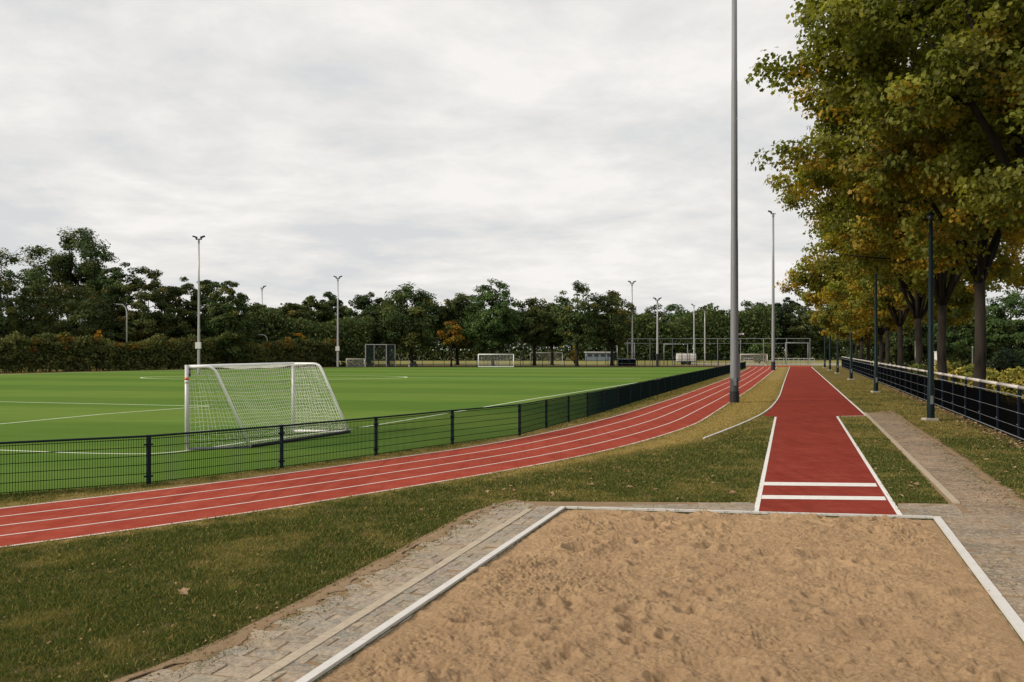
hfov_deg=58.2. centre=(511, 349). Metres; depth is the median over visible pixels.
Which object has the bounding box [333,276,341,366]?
floodlight mast
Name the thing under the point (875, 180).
plane tree
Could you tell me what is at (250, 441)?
pitch markings
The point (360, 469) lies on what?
track markings
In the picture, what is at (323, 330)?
undergrowth
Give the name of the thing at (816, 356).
woodland
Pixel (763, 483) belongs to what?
runway markings
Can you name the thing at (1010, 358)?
shrub
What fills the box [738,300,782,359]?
broadleaf tree
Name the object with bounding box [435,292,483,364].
broadleaf tree
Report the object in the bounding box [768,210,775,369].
floodlight mast
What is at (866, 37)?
plane tree
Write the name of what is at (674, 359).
spectator fence
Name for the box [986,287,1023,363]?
broadleaf tree
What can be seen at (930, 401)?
lamp post
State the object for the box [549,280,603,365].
broadleaf tree
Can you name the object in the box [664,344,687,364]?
goal frame
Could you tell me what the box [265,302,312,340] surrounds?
broadleaf tree
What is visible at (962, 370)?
shrub
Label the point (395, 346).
broadleaf tree
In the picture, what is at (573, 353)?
shrub
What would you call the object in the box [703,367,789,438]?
curved kerb
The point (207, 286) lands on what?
broadleaf tree
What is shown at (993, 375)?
shrub
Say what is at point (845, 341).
broadleaf tree
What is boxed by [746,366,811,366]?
track end
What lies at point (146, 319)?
broadleaf tree
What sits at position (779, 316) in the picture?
broadleaf tree
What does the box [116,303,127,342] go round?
street lamp
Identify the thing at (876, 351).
lamp post
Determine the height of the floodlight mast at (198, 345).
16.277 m
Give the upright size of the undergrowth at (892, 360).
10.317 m
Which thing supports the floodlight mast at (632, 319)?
on the leaf covered ground
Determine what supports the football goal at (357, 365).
on the earth strip
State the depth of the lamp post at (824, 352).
142.44 m
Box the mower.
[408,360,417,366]
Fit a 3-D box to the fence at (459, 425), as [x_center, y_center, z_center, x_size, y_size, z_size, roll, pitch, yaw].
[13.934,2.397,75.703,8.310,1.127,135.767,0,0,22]
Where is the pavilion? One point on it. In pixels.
(594, 355)
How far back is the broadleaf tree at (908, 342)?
138.50 m
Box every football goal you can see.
[185,362,349,449]
[346,359,365,366]
[478,354,513,366]
[530,353,562,364]
[740,354,767,365]
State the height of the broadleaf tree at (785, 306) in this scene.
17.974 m
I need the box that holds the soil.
[848,367,1023,441]
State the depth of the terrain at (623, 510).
14.04 m
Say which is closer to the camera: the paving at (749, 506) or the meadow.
the paving at (749, 506)
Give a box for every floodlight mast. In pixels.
[192,235,204,373]
[261,285,265,319]
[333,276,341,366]
[628,281,635,358]
[653,297,661,366]
[691,304,695,352]
[704,309,707,360]
[729,0,743,402]
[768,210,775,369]
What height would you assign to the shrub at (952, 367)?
2.241 m
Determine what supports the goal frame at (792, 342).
on the gravel path
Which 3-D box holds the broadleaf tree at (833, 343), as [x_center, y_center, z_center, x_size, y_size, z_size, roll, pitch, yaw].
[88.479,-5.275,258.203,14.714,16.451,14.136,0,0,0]
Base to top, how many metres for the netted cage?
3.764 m
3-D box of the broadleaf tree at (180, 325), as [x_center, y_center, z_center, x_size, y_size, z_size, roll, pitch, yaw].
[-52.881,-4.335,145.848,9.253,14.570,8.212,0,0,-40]
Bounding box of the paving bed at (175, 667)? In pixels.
[110,501,754,681]
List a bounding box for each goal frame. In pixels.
[617,343,634,364]
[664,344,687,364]
[785,342,808,363]
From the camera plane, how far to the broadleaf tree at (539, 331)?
162.33 m
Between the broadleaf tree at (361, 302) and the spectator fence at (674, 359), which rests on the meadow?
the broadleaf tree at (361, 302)
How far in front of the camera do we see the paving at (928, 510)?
16.45 m
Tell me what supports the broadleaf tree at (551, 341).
on the meadow
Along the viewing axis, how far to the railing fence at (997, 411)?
38.69 m
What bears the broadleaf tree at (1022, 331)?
on the terrain at (623, 510)
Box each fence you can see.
[0,361,745,493]
[324,356,607,365]
[605,338,809,364]
[614,353,739,365]
[841,356,1023,440]
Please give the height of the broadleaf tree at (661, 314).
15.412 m
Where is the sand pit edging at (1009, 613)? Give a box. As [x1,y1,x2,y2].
[295,506,1023,681]
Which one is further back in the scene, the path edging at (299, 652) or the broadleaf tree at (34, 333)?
the broadleaf tree at (34, 333)
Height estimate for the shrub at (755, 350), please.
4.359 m
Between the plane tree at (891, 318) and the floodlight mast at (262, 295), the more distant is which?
the floodlight mast at (262, 295)
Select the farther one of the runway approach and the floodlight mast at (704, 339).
the floodlight mast at (704, 339)
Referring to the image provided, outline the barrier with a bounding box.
[744,358,814,362]
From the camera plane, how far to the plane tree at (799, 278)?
83.46 m
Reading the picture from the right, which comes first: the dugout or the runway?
the runway
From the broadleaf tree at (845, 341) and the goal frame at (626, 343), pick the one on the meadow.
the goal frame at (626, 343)
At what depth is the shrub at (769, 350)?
189.02 m
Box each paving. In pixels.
[126,505,529,681]
[261,506,559,681]
[492,502,754,510]
[869,414,1023,515]
[897,503,966,516]
[938,512,1023,621]
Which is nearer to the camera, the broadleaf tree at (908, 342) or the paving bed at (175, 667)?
the paving bed at (175, 667)
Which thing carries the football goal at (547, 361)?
on the meadow
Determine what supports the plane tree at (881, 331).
on the soil
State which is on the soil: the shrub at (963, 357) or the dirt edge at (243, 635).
the shrub at (963, 357)
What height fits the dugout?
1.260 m
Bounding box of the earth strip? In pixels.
[321,366,718,366]
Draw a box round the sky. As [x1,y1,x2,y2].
[0,0,1023,349]
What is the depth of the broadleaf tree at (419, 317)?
162.94 m
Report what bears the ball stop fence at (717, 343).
on the meadow
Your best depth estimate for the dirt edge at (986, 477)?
22.21 m
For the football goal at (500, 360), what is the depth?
149.94 m
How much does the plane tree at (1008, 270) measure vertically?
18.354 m
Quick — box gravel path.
[691,363,890,364]
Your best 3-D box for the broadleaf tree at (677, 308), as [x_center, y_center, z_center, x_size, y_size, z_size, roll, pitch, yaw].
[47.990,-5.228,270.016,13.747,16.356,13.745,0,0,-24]
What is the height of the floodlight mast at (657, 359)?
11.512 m
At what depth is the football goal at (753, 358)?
157.93 m
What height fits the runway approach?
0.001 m
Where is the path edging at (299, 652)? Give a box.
[245,412,959,681]
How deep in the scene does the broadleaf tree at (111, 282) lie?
144.74 m
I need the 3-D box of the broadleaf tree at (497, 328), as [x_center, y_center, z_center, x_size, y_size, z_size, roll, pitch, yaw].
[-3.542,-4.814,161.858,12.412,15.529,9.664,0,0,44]
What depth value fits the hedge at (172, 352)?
128.63 m
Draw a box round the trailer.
[676,353,698,364]
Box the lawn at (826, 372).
[0,366,1023,681]
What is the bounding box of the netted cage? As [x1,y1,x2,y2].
[365,344,394,366]
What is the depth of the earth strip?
155.68 m
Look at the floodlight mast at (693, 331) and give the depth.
214.92 m
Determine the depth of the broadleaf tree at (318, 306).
168.99 m
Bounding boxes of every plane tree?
[744,0,1023,229]
[751,0,1023,390]
[763,110,1023,381]
[773,219,957,368]
[795,271,908,364]
[803,141,1020,371]
[809,299,884,360]
[814,235,962,367]
[817,210,1004,371]
[819,283,903,363]
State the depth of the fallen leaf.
10.83 m
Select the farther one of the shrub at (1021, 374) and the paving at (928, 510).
the shrub at (1021, 374)
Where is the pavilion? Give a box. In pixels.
[584,352,610,360]
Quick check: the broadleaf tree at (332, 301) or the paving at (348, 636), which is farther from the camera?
the broadleaf tree at (332, 301)
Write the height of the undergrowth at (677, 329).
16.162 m
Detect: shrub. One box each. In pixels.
[570,346,578,364]
[747,344,769,363]
[764,342,770,362]
[907,363,927,376]
[923,360,950,379]
[946,345,988,367]
[947,361,964,383]
[948,364,973,385]
[962,367,999,392]
[986,347,1023,375]
[986,370,1007,394]
[995,366,1023,396]
[1014,368,1023,398]
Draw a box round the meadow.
[295,360,894,365]
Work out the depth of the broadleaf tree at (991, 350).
134.96 m
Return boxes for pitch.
[0,367,713,493]
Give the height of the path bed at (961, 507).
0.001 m
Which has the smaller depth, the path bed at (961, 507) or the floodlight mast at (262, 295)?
the path bed at (961, 507)
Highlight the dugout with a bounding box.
[618,359,635,365]
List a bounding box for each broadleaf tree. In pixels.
[0,247,34,346]
[4,287,61,359]
[16,226,119,365]
[25,282,121,352]
[93,262,140,352]
[116,266,175,367]
[151,276,209,366]
[186,279,228,363]
[203,281,255,363]
[242,302,282,344]
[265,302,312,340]
[298,295,333,337]
[315,291,347,362]
[340,292,389,350]
[370,301,405,361]
[372,281,449,365]
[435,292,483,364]
[437,320,464,365]
[459,278,524,365]
[514,297,555,365]
[537,302,568,364]
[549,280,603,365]
[589,290,636,365]
[628,303,669,359]
[656,304,696,355]
[718,309,729,351]
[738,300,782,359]
[762,303,790,351]
[779,297,802,359]
[782,302,821,359]
[806,304,845,359]
[835,335,895,363]
[883,319,934,365]
[924,303,989,360]
[953,305,1002,361]
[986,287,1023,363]
[1015,309,1023,348]
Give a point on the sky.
(446, 148)
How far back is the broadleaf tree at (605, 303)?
161.41 m
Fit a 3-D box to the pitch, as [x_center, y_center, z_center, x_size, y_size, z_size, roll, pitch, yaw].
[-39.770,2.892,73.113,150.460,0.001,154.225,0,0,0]
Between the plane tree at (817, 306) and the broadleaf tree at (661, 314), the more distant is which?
the broadleaf tree at (661, 314)
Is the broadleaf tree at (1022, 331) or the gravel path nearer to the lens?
the broadleaf tree at (1022, 331)
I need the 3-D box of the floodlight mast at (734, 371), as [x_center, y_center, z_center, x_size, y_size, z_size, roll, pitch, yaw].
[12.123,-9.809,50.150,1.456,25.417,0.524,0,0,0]
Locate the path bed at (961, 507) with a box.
[867,411,1023,609]
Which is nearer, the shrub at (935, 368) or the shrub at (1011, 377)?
the shrub at (1011, 377)
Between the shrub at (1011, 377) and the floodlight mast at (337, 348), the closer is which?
the shrub at (1011, 377)
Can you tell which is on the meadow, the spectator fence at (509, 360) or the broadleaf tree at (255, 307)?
the broadleaf tree at (255, 307)
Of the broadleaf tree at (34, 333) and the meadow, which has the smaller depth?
the broadleaf tree at (34, 333)
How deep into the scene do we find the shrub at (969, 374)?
49.77 m
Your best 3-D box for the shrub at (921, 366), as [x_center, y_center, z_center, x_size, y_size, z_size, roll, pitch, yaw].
[27.438,1.916,61.957,1.828,2.106,1.898,0,0,-16]
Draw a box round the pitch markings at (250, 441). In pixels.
[2,370,656,453]
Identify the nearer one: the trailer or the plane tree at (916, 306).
the plane tree at (916, 306)
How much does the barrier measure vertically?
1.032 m
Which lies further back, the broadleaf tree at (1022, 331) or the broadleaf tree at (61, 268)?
the broadleaf tree at (61, 268)
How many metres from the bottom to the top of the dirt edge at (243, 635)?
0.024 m
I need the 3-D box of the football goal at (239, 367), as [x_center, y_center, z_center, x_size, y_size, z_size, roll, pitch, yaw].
[-7.489,1.675,29.132,2.214,2.460,6.422,0,0,15]
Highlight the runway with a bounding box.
[759,417,896,514]
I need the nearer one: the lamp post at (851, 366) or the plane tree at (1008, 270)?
the plane tree at (1008, 270)
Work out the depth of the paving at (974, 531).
13.47 m
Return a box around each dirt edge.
[115,500,517,681]
[889,410,1023,504]
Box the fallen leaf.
[178,587,188,594]
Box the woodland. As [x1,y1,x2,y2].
[579,309,1012,358]
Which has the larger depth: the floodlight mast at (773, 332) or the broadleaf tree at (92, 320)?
the broadleaf tree at (92, 320)
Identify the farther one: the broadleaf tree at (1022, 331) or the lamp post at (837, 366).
the broadleaf tree at (1022, 331)
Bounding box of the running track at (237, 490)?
[0,367,775,545]
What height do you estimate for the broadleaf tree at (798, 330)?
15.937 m
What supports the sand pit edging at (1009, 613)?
on the terrain at (623, 510)
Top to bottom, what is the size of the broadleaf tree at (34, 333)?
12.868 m
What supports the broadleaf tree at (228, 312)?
on the terrain at (623, 510)
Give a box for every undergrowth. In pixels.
[3,307,375,365]
[113,303,780,359]
[871,318,1022,366]
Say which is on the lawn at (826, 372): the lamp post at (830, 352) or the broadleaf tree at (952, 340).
the lamp post at (830, 352)
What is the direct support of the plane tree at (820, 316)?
on the soil
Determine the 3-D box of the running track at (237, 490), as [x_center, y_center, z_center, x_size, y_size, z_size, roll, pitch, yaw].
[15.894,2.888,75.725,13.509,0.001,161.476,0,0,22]
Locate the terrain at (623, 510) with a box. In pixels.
[47,350,1023,681]
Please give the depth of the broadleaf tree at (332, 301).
173.61 m
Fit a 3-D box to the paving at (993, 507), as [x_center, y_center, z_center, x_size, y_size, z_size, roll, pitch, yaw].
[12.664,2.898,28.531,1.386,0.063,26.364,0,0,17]
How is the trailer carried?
on the meadow
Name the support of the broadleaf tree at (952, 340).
on the terrain at (623, 510)
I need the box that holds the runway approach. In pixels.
[763,367,864,416]
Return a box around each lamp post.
[822,328,826,367]
[829,309,830,369]
[835,309,839,372]
[847,299,853,379]
[870,266,880,392]
[921,212,938,420]
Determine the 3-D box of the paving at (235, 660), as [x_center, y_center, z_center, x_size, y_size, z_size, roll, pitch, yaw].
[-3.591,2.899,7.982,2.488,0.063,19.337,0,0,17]
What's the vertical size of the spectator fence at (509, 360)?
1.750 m
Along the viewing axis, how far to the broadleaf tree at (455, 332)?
157.39 m
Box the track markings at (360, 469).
[0,367,776,546]
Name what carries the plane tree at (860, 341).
on the soil
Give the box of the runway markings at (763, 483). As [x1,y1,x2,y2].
[755,368,901,514]
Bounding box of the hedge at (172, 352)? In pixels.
[0,330,343,372]
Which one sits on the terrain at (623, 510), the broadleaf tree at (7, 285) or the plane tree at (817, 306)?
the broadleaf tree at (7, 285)

